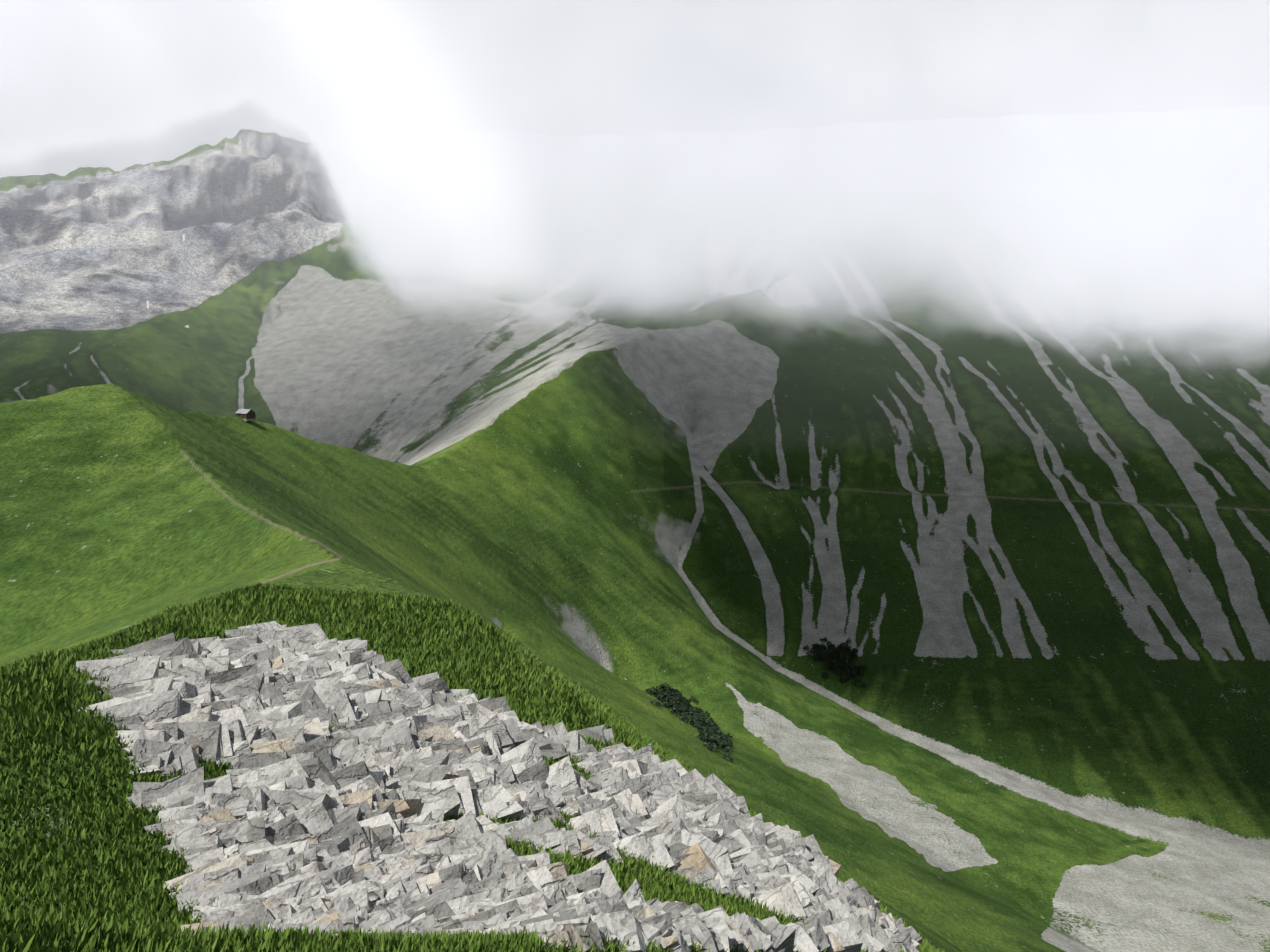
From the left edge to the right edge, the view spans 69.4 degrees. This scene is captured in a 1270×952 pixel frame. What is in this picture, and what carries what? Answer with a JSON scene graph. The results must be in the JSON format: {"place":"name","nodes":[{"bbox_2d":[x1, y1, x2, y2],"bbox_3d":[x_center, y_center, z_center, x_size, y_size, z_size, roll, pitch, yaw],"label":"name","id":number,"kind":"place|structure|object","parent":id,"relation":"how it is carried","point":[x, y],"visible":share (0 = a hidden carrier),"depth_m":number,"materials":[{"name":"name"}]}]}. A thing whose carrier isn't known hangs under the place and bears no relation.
{"place":"outdoors","nodes":[
{"label":"outdoors","id":0,"kind":"place"},
{"bbox_2d":[0,108,1269,951],"bbox_3d":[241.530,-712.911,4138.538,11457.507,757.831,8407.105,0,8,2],"label":"mountain","id":1,"kind":"structure","parent":0,"point":[1047,729],"depth_m":578.25,"materials":[{"name":"green plant"}]},
{"bbox_2d":[236,408,255,420],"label":"alpine hut","id":2,"kind":"object","parent":1,"relation":"on","point":[247,414],"visible":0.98,"depth_m":391.74,"materials":[{"name":"wood"}]},
{"bbox_2d":[0,582,944,951],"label":"alpine grass tufts","id":3,"kind":"object","parent":1,"relation":"on","point":[82,916],"visible":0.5,"depth_m":19.56,"materials":[{"name":"green plant"}]},
{"bbox_2d":[74,621,921,951],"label":"rocks","id":4,"kind":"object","parent":1,"relation":"on","point":[324,819],"depth_m":21.86,"materials":[{"name":"grey stone"}]},
{"bbox_2d":[645,637,868,761],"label":"bushes","id":5,"kind":"object","parent":1,"relation":"on","point":[711,734],"visible":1,"depth_m":457.22,"materials":[{"name":"green plant"}]},
{"bbox_2d":[0,0,1269,454],"label":"sky","id":6,"kind":"structure","parent":0,"point":[117,85],"materials":[{"name":"white"}]}
]}

